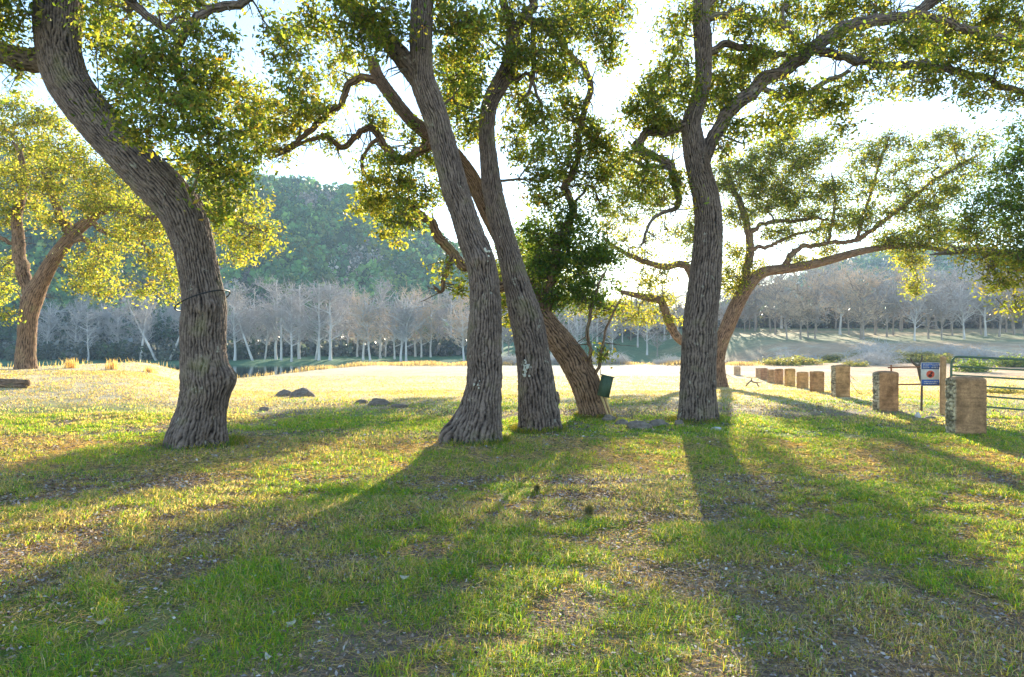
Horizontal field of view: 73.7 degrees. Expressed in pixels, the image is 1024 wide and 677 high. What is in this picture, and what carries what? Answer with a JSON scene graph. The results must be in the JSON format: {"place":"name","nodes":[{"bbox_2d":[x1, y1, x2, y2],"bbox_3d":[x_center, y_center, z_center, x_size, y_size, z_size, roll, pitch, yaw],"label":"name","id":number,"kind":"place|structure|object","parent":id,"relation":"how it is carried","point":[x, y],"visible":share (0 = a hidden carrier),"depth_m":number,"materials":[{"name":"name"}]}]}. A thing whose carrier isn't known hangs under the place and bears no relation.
{"place":"outdoors","nodes":[
{"label":"outdoors","id":0,"kind":"place"},
{"bbox_2d":[2,365,344,377],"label":"water","id":1,"kind":"structure","parent":0,"point":[241,370],"depth_m":103.54,"materials":[{"name":"teal liquid"}]},
{"bbox_2d":[0,173,1023,676],"bbox_3d":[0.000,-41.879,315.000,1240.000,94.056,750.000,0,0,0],"label":"ground","id":2,"kind":"structure","parent":0,"point":[750,345],"depth_m":5.82,"materials":[{"name":"plant"}]},
{"bbox_2d":[0,378,30,387],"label":"log","id":3,"kind":"object","parent":2,"relation":"on","point":[18,383],"visible":0.98,"depth_m":18.75,"materials":[{"name":"brown wood"}]},
{"bbox_2d":[37,293,76,342],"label":"bare tree","id":4,"kind":"object","parent":2,"relation":"on","point":[50,317],"visible":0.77,"depth_m":135.11,"materials":[{"name":"grey plant"}]},
{"bbox_2d":[54,302,90,347],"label":"bare tree","id":5,"kind":"object","parent":2,"relation":"on","point":[75,326],"visible":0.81,"depth_m":126.20,"materials":[{"name":"grey plant"}]},
{"bbox_2d":[66,290,93,340],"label":"bare tree","id":6,"kind":"object","parent":2,"relation":"on","point":[81,305],"visible":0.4,"depth_m":143.02,"materials":[{"name":"grey plant"}]},
{"bbox_2d":[71,309,107,360],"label":"bare tree","id":7,"kind":"object","parent":2,"relation":"on","point":[91,330],"visible":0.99,"depth_m":122.60,"materials":[{"name":"grey plant"}]},
{"bbox_2d":[98,301,132,342],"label":"bare tree","id":8,"kind":"object","parent":2,"relation":"on","point":[115,314],"visible":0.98,"depth_m":128.19,"materials":[{"name":"grey plant"}]},
{"bbox_2d":[0,302,260,346],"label":"riverside evergreens","id":9,"kind":"object","parent":2,"relation":"on","point":[9,333],"visible":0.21,"depth_m":142.40,"materials":[{"name":"plant"}]},
{"bbox_2d":[0,338,273,361],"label":"riverside brush","id":10,"kind":"object","parent":2,"relation":"on","point":[121,350],"visible":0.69,"depth_m":123.78,"materials":[{"name":"plant"}]},
{"bbox_2d":[117,292,158,360],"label":"bare tree","id":11,"kind":"object","parent":2,"relation":"on","point":[135,317],"visible":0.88,"depth_m":122.84,"materials":[{"name":"grey plant"}]},
{"bbox_2d":[124,290,153,360],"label":"bare tree","id":12,"kind":"object","parent":2,"relation":"on","point":[144,325],"visible":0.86,"depth_m":122.78,"materials":[{"name":"grey plant"}]},
{"bbox_2d":[129,295,161,343],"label":"bare tree","id":13,"kind":"object","parent":2,"relation":"on","point":[146,334],"visible":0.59,"depth_m":134.11,"materials":[{"name":"grey plant"}]},
{"bbox_2d":[0,0,291,449],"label":"oak tree","id":14,"kind":"object","parent":2,"relation":"on","point":[158,185],"visible":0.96,"depth_m":9.79,"materials":[{"name":"green plant"}]},
{"bbox_2d":[0,87,294,368],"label":"oak tree","id":15,"kind":"object","parent":2,"relation":"on","point":[34,289],"visible":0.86,"depth_m":25.54,"materials":[{"name":"yellow plant"}]},
{"bbox_2d":[0,329,466,356],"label":"bank thicket","id":16,"kind":"object","parent":2,"relation":"on","point":[443,346],"visible":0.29,"depth_m":139.81,"materials":[{"name":"plant"}]},
{"bbox_2d":[227,288,255,359],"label":"bare tree","id":17,"kind":"object","parent":2,"relation":"on","point":[246,343],"visible":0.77,"depth_m":122.85,"materials":[{"name":"grey plant"}]},
{"bbox_2d":[224,280,260,360],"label":"bare tree","id":18,"kind":"object","parent":2,"relation":"on","point":[234,310],"visible":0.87,"depth_m":122.31,"materials":[{"name":"grey plant"}]},
{"bbox_2d":[229,298,266,345],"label":"bare tree","id":19,"kind":"object","parent":2,"relation":"on","point":[248,336],"visible":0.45,"depth_m":129.09,"materials":[{"name":"grey plant"}]},
{"bbox_2d":[227,287,282,344],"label":"bare tree","id":20,"kind":"object","parent":2,"relation":"on","point":[252,307],"visible":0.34,"depth_m":133.23,"materials":[{"name":"grey plant"}]},
{"bbox_2d":[250,303,284,358],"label":"bare tree","id":21,"kind":"object","parent":2,"relation":"on","point":[268,324],"visible":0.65,"depth_m":126.58,"materials":[{"name":"grey plant"}]},
{"bbox_2d":[251,274,295,358],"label":"bare tree","id":22,"kind":"object","parent":2,"relation":"on","point":[273,292],"visible":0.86,"depth_m":126.46,"materials":[{"name":"grey plant"}]},
{"bbox_2d":[264,292,298,359],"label":"bare tree","id":23,"kind":"object","parent":2,"relation":"on","point":[280,336],"visible":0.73,"depth_m":122.84,"materials":[{"name":"grey plant"}]},
{"bbox_2d":[268,280,315,358],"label":"bare tree","id":24,"kind":"object","parent":2,"relation":"on","point":[299,291],"visible":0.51,"depth_m":128.17,"materials":[{"name":"grey plant"}]},
{"bbox_2d":[272,291,318,361],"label":"bare tree","id":25,"kind":"object","parent":2,"relation":"on","point":[290,311],"visible":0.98,"depth_m":120.45,"materials":[{"name":"grey plant"}]},
{"bbox_2d":[289,388,315,396],"bbox_3d":[-6.140,1.710,20.009,0.761,0.536,0.571,0,0,0],"label":"rock","id":26,"kind":"object","parent":2,"relation":"on","point":[303,392],"visible":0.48,"depth_m":19.85,"materials":[{"name":"grey stone"}]},
{"bbox_2d":[294,277,339,359],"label":"bare tree","id":27,"kind":"object","parent":2,"relation":"on","point":[317,313],"visible":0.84,"depth_m":122.50,"materials":[{"name":"grey plant"}]},
{"bbox_2d":[301,301,336,359],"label":"bare tree","id":28,"kind":"object","parent":2,"relation":"on","point":[309,336],"visible":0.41,"depth_m":124.71,"materials":[{"name":"grey plant"}]},
{"bbox_2d":[142,0,504,445],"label":"oak tree","id":29,"kind":"object","parent":2,"relation":"on","point":[477,415],"visible":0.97,"depth_m":10.44,"materials":[{"name":"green plant"}]},
{"bbox_2d":[300,278,354,359],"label":"bare tree","id":30,"kind":"object","parent":2,"relation":"on","point":[330,297],"visible":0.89,"depth_m":122.62,"materials":[{"name":"grey plant"}]},
{"bbox_2d":[0,146,659,340],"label":"hill woodland","id":31,"kind":"object","parent":2,"relation":"on","point":[309,266],"visible":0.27,"depth_m":235.35,"materials":[{"name":"plant"}]},
{"bbox_2d":[326,282,368,355],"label":"bare tree","id":32,"kind":"object","parent":2,"relation":"on","point":[347,312],"visible":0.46,"depth_m":141.43,"materials":[{"name":"grey plant"}]},
{"bbox_2d":[338,289,376,356],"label":"bare tree","id":33,"kind":"object","parent":2,"relation":"on","point":[353,334],"visible":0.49,"depth_m":137.72,"materials":[{"name":"grey plant"}]},
{"bbox_2d":[344,288,388,360],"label":"bare tree","id":34,"kind":"object","parent":2,"relation":"on","point":[363,331],"visible":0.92,"depth_m":122.05,"materials":[{"name":"grey plant"}]},
{"bbox_2d":[334,285,399,359],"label":"bare tree","id":35,"kind":"object","parent":2,"relation":"on","point":[369,326],"visible":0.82,"depth_m":123.47,"materials":[{"name":"grey plant"}]},
{"bbox_2d":[359,271,395,358],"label":"bare tree","id":36,"kind":"object","parent":2,"relation":"on","point":[388,286],"visible":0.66,"depth_m":130.13,"materials":[{"name":"grey plant"}]},
{"bbox_2d":[375,295,418,358],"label":"bare tree","id":37,"kind":"object","parent":2,"relation":"on","point":[392,338],"visible":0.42,"depth_m":127.53,"materials":[{"name":"grey plant"}]},
{"bbox_2d":[369,289,434,360],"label":"bare tree","id":38,"kind":"object","parent":2,"relation":"on","point":[401,325],"visible":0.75,"depth_m":121.24,"materials":[{"name":"grey plant"}]},
{"bbox_2d":[378,284,432,361],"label":"bare tree","id":39,"kind":"object","parent":2,"relation":"on","point":[407,322],"visible":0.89,"depth_m":120.61,"materials":[{"name":"grey plant"}]},
{"bbox_2d":[0,358,823,376],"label":"dry grass","id":40,"kind":"structure","parent":2,"relation":"on","point":[463,363],"depth_m":64.50,"materials":[{"name":"plant"}]},
{"bbox_2d":[395,280,440,356],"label":"bare tree","id":41,"kind":"object","parent":2,"relation":"on","point":[414,333],"visible":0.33,"depth_m":137.51,"materials":[{"name":"grey plant"}]},
{"bbox_2d":[411,301,441,356],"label":"bare tree","id":42,"kind":"object","parent":2,"relation":"on","point":[421,332],"visible":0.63,"depth_m":134.73,"materials":[{"name":"grey plant"}]},
{"bbox_2d":[215,16,646,417],"bbox_3d":[-1.057,-2.545,14.635,9.745,9.041,5.641,0,0,-29],"label":"oak tree","id":43,"kind":"object","parent":2,"relation":"on","point":[573,359],"visible":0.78,"depth_m":13.86,"materials":[{"name":"green plant"}]},
{"bbox_2d":[414,294,447,356],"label":"bare tree","id":44,"kind":"object","parent":2,"relation":"on","point":[432,323],"visible":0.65,"depth_m":135.34,"materials":[{"name":"grey plant"}]},
{"bbox_2d":[149,411,726,450],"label":"tall grass","id":45,"kind":"structure","parent":2,"relation":"on","point":[497,441],"depth_m":10.77,"materials":[{"name":"plant"}]},
{"bbox_2d":[423,296,453,341],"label":"bare tree","id":46,"kind":"object","parent":2,"relation":"on","point":[440,315],"visible":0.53,"depth_m":141.39,"materials":[{"name":"grey plant"}]},
{"bbox_2d":[427,282,469,340],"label":"bare tree","id":47,"kind":"object","parent":2,"relation":"on","point":[449,297],"visible":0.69,"depth_m":141.00,"materials":[{"name":"grey plant"}]},
{"bbox_2d":[441,301,468,360],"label":"bare tree","id":48,"kind":"object","parent":2,"relation":"on","point":[463,328],"visible":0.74,"depth_m":121.52,"materials":[{"name":"grey plant"}]},
{"bbox_2d":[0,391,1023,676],"bbox_3d":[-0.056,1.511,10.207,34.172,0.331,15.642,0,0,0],"label":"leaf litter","id":49,"kind":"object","parent":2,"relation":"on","point":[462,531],"visible":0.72,"depth_m":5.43,"materials":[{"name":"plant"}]},
{"bbox_2d":[432,0,646,432],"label":"oak tree","id":50,"kind":"object","parent":2,"relation":"on","point":[538,408],"visible":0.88,"depth_m":11.81,"materials":[{"name":"green plant"}]},
{"bbox_2d":[561,300,593,343],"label":"bare tree","id":51,"kind":"object","parent":2,"relation":"on","point":[576,334],"visible":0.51,"depth_m":128.63,"materials":[{"name":"grey plant"}]},
{"bbox_2d":[597,374,614,415],"bbox_3d":[1.851,1.153,13.473,0.285,0.905,0.208,0,0,-29],"label":"trash can","id":52,"kind":"object","parent":2,"relation":"on","point":[606,382],"visible":0.72,"depth_m":13.43,"materials":[{"name":"green paint"}]},
{"bbox_2d":[600,299,624,354],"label":"bare tree","id":53,"kind":"object","parent":2,"relation":"on","point":[612,338],"visible":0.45,"depth_m":132.62,"materials":[{"name":"grey plant"}]},
{"bbox_2d":[626,420,652,428],"bbox_3d":[2.289,1.613,12.243,0.426,0.282,0.411,0,0,-42],"label":"rock","id":54,"kind":"object","parent":2,"relation":"on","point":[635,424],"visible":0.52,"depth_m":12.14,"materials":[{"name":"grey stone"}]},
{"bbox_2d":[631,294,664,354],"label":"bare tree","id":55,"kind":"object","parent":2,"relation":"on","point":[648,329],"visible":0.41,"depth_m":131.86,"materials":[{"name":"grey plant"}]},
{"bbox_2d":[639,311,674,355],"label":"bare tree","id":56,"kind":"object","parent":2,"relation":"on","point":[654,339],"visible":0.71,"depth_m":129.07,"materials":[{"name":"grey plant"}]},
{"bbox_2d":[489,116,1010,387],"bbox_3d":[10.583,-3.788,30.983,23.976,12.635,5.121,0,0,9],"label":"oak tree","id":57,"kind":"object","parent":2,"relation":"on","point":[781,196],"visible":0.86,"depth_m":30.34,"materials":[{"name":"green plant"}]},
{"bbox_2d":[729,252,792,330],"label":"bare tree","id":58,"kind":"object","parent":2,"relation":"on","point":[758,301],"visible":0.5,"depth_m":141.00,"materials":[{"name":"grey plant"}]},
{"bbox_2d":[750,273,794,330],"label":"bare tree","id":59,"kind":"object","parent":2,"relation":"on","point":[780,292],"visible":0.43,"depth_m":140.67,"materials":[{"name":"grey plant"}]},
{"bbox_2d":[745,275,800,334],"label":"bare tree","id":60,"kind":"object","parent":2,"relation":"on","point":[774,312],"visible":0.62,"depth_m":131.70,"materials":[{"name":"grey plant"}]},
{"bbox_2d":[758,355,802,365],"bbox_3d":[25.497,2.226,65.438,4.666,1.581,4.493,0,0,22],"label":"shrub","id":61,"kind":"object","parent":2,"relation":"on","point":[771,361],"visible":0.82,"depth_m":64.86,"materials":[{"name":"green plant"}]},
{"bbox_2d":[756,282,813,338],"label":"bare tree","id":62,"kind":"object","parent":2,"relation":"on","point":[785,317],"visible":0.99,"depth_m":118.74,"materials":[{"name":"grey plant"}]},
{"bbox_2d":[784,368,794,386],"bbox_3d":[13.068,1.895,32.106,0.421,0.989,0.355,0,0,0],"label":"stone post","id":63,"kind":"object","parent":2,"relation":"on","point":[789,376],"visible":0.87,"depth_m":31.93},
{"bbox_2d":[770,270,831,338],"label":"bare tree","id":64,"kind":"object","parent":2,"relation":"on","point":[799,298],"visible":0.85,"depth_m":118.55,"materials":[{"name":"grey plant"}]},
{"bbox_2d":[796,371,808,387],"bbox_3d":[11.977,1.775,28.142,0.393,0.834,0.355,0,0,0],"label":"stone post","id":65,"kind":"object","parent":2,"relation":"on","point":[802,379],"visible":0.88,"depth_m":27.97,"materials":[{"name":"stone"}]},
{"bbox_2d":[775,281,835,338],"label":"bare tree","id":66,"kind":"object","parent":2,"relation":"on","point":[814,310],"visible":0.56,"depth_m":120.53,"materials":[{"name":"grey plant"}]},
{"bbox_2d":[590,304,1022,339],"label":"grove thicket","id":67,"kind":"object","parent":2,"relation":"on","point":[763,321],"visible":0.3,"depth_m":152.92,"materials":[{"name":"plant"}]},
{"bbox_2d":[783,275,829,338],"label":"bare tree","id":68,"kind":"object","parent":2,"relation":"on","point":[816,319],"visible":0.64,"depth_m":120.03,"materials":[{"name":"grey plant"}]},
{"bbox_2d":[599,0,1023,423],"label":"oak tree","id":69,"kind":"object","parent":2,"relation":"on","point":[698,387],"visible":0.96,"depth_m":12.88,"materials":[{"name":"green plant"}]},
{"bbox_2d":[809,371,823,391],"bbox_3d":[10.411,1.549,23.311,0.391,0.892,0.355,0,0,0],"label":"stone post","id":70,"kind":"object","parent":2,"relation":"on","point":[816,382],"visible":0.81,"depth_m":23.14,"materials":[{"name":"stone"}]},
{"bbox_2d":[796,253,840,331],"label":"bare tree","id":71,"kind":"object","parent":2,"relation":"on","point":[810,273],"visible":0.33,"depth_m":137.69,"materials":[{"name":"grey plant"}]},
{"bbox_2d":[797,261,855,327],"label":"bare tree","id":72,"kind":"object","parent":2,"relation":"on","point":[825,283],"visible":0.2,"depth_m":153.11,"materials":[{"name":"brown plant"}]},
{"bbox_2d":[809,263,858,328],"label":"bare tree","id":73,"kind":"object","parent":2,"relation":"on","point":[826,289],"visible":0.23,"depth_m":147.75,"materials":[{"name":"grey plant"}]},
{"bbox_2d":[831,364,849,396],"bbox_3d":[9.467,1.292,19.679,0.466,1.088,0.284,0,0,0],"label":"stone post","id":74,"kind":"object","parent":2,"relation":"on","point":[840,383],"visible":0.81,"depth_m":19.54,"materials":[{"name":"stone"}]},
{"bbox_2d":[810,263,873,334],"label":"bare tree","id":75,"kind":"object","parent":2,"relation":"on","point":[833,294],"visible":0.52,"depth_m":131.35,"materials":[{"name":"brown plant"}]},
{"bbox_2d":[819,278,879,334],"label":"bare tree","id":76,"kind":"object","parent":2,"relation":"on","point":[843,302],"visible":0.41,"depth_m":131.18,"materials":[{"name":"grey plant"}]},
{"bbox_2d":[825,261,891,339],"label":"bare tree","id":77,"kind":"object","parent":2,"relation":"on","point":[856,304],"visible":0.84,"depth_m":117.44,"materials":[{"name":"grey plant"}]},
{"bbox_2d":[829,264,894,339],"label":"bare tree","id":78,"kind":"object","parent":2,"relation":"on","point":[862,317],"visible":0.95,"depth_m":117.08,"materials":[{"name":"grey plant"}]},
{"bbox_2d":[719,244,1023,312],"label":"distant woodland","id":79,"kind":"object","parent":2,"relation":"on","point":[866,260],"visible":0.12,"depth_m":367.06,"materials":[{"name":"plant"}]},
{"bbox_2d":[845,265,899,334],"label":"bare tree","id":80,"kind":"object","parent":2,"relation":"on","point":[868,297],"visible":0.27,"depth_m":131.09,"materials":[{"name":"grey plant"}]},
{"bbox_2d":[840,336,911,358],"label":"shrub","id":81,"kind":"object","parent":2,"relation":"on","point":[876,350],"visible":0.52,"depth_m":79.79,"materials":[{"name":"grey plant"}]},
{"bbox_2d":[848,346,908,365],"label":"shrub","id":82,"kind":"object","parent":2,"relation":"on","point":[880,357],"visible":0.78,"depth_m":65.54,"materials":[{"name":"grey plant"}]},
{"bbox_2d":[872,371,898,410],"bbox_3d":[8.294,1.231,15.163,0.474,1.024,0.284,0,0,0],"label":"stone post","id":83,"kind":"object","parent":2,"relation":"on","point":[885,391],"visible":0.86,"depth_m":15.03,"materials":[{"name":"stone"}]},
{"bbox_2d":[858,271,924,336],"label":"bare tree","id":84,"kind":"object","parent":2,"relation":"on","point":[888,297],"visible":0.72,"depth_m":124.71,"materials":[{"name":"grey plant"}]},
{"bbox_2d":[871,271,921,334],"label":"bare tree","id":85,"kind":"object","parent":2,"relation":"on","point":[897,308],"visible":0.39,"depth_m":129.63,"materials":[{"name":"grey plant"}]},
{"bbox_2d":[884,254,932,330],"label":"bare tree","id":86,"kind":"object","parent":2,"relation":"on","point":[902,274],"visible":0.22,"depth_m":143.66,"materials":[{"name":"grey plant"}]},
{"bbox_2d":[888,365,939,384],"bbox_3d":[8.896,1.139,15.056,0.099,1.128,1.244,0,0,-26],"label":"rail fence","id":87,"kind":"object","parent":2,"relation":"on","point":[890,367],"visible":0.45,"depth_m":15.17,"materials":[{"name":"metal"}]},
{"bbox_2d":[921,363,938,385],"bbox_3d":[8.912,0.761,14.545,0.391,0.498,0.022,0,0,0],"label":"sign","id":88,"kind":"object","parent":87,"relation":"attached to","point":[929,374],"visible":1,"depth_m":14.54,"materials":[{"name":"metal"}]},
{"bbox_2d":[891,277,943,340],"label":"bare tree","id":89,"kind":"object","parent":2,"relation":"on","point":[917,303],"visible":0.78,"depth_m":114.84,"materials":[{"name":"grey plant"}]},
{"bbox_2d":[890,253,960,327],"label":"bare tree","id":90,"kind":"object","parent":2,"relation":"on","point":[932,257],"visible":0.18,"depth_m":153.88,"materials":[{"name":"grey plant"}]},
{"bbox_2d":[900,274,970,338],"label":"bare tree","id":91,"kind":"object","parent":2,"relation":"on","point":[928,303],"visible":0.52,"depth_m":120.72,"materials":[{"name":"grey plant"}]},
{"bbox_2d":[919,341,962,353],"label":"shrub","id":92,"kind":"object","parent":2,"relation":"on","point":[945,349],"visible":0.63,"depth_m":86.82,"materials":[{"name":"grey plant"}]},
{"bbox_2d":[939,356,945,414],"bbox_3d":[9.089,1.085,14.400,0.127,1.448,0.122,0,0,0],"label":"gate post","id":93,"kind":"object","parent":2,"relation":"on","point":[942,383],"visible":0.74,"depth_m":14.36,"materials":[{"name":"orange wood"}]},
{"bbox_2d":[950,356,1023,410],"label":"gate","id":94,"kind":"structure","parent":93,"relation":"attached to","point":[974,357],"depth_m":13.64,"materials":[{"name":"metal"}]},
{"bbox_2d":[919,284,972,339],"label":"bare tree","id":95,"kind":"object","parent":2,"relation":"on","point":[942,310],"visible":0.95,"depth_m":116.86,"materials":[{"name":"grey plant"}]},
{"bbox_2d":[923,266,976,335],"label":"bare tree","id":96,"kind":"object","parent":2,"relation":"on","point":[951,318],"visible":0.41,"depth_m":128.01,"materials":[{"name":"grey plant"}]},
{"bbox_2d":[934,275,990,338],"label":"bare tree","id":97,"kind":"object","parent":2,"relation":"on","point":[962,317],"visible":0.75,"depth_m":119.69,"materials":[{"name":"grey plant"}]},
{"bbox_2d":[945,376,986,434],"bbox_3d":[7.529,1.181,11.330,0.554,1.116,0.284,0,0,0],"label":"stone post","id":98,"kind":"object","parent":2,"relation":"on","point":[966,405],"visible":0.84,"depth_m":11.19,"materials":[{"name":"stone"}]},
{"bbox_2d":[949,343,997,359],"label":"shrub","id":99,"kind":"object","parent":2,"relation":"on","point":[965,352],"visible":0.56,"depth_m":75.80,"materials":[{"name":"grey plant"}]},
{"bbox_2d":[927,106,1023,322],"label":"oak tree","id":100,"kind":"object","parent":2,"relation":"on","point":[1004,223],"visible":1,"depth_m":16.77,"materials":[{"name":"green plant"}]},
{"bbox_2d":[953,353,997,372],"bbox_3d":[35.190,2.127,51.981,3.362,2.122,3.161,0,0,-20],"label":"shrub","id":101,"kind":"object","parent":2,"relation":"on","point":[973,362],"visible":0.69,"depth_m":51.73,"materials":[{"name":"green plant"}]},
{"bbox_2d":[948,278,1012,334],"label":"bare tree","id":102,"kind":"object","parent":2,"relation":"on","point":[978,307],"visible":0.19,"depth_m":131.83,"materials":[{"name":"grey plant"}]},
{"bbox_2d":[962,268,1013,335],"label":"bare tree","id":103,"kind":"object","parent":2,"relation":"on","point":[985,308],"visible":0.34,"depth_m":127.51,"materials":[{"name":"grey plant"}]},
{"bbox_2d":[961,268,1023,336],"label":"bare tree","id":104,"kind":"object","parent":2,"relation":"on","point":[998,306],"visible":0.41,"depth_m":126.02,"materials":[{"name":"grey plant"}]},
{"bbox_2d":[980,350,1023,366],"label":"shrub","id":105,"kind":"object","parent":2,"relation":"on","point":[1009,363],"visible":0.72,"depth_m":61.54,"materials":[{"name":"green plant"}]},
{"bbox_2d":[0,0,1023,309],"label":"sky","id":106,"kind":"structure","parent":0,"point":[914,115],"materials":[{"name":"white"}]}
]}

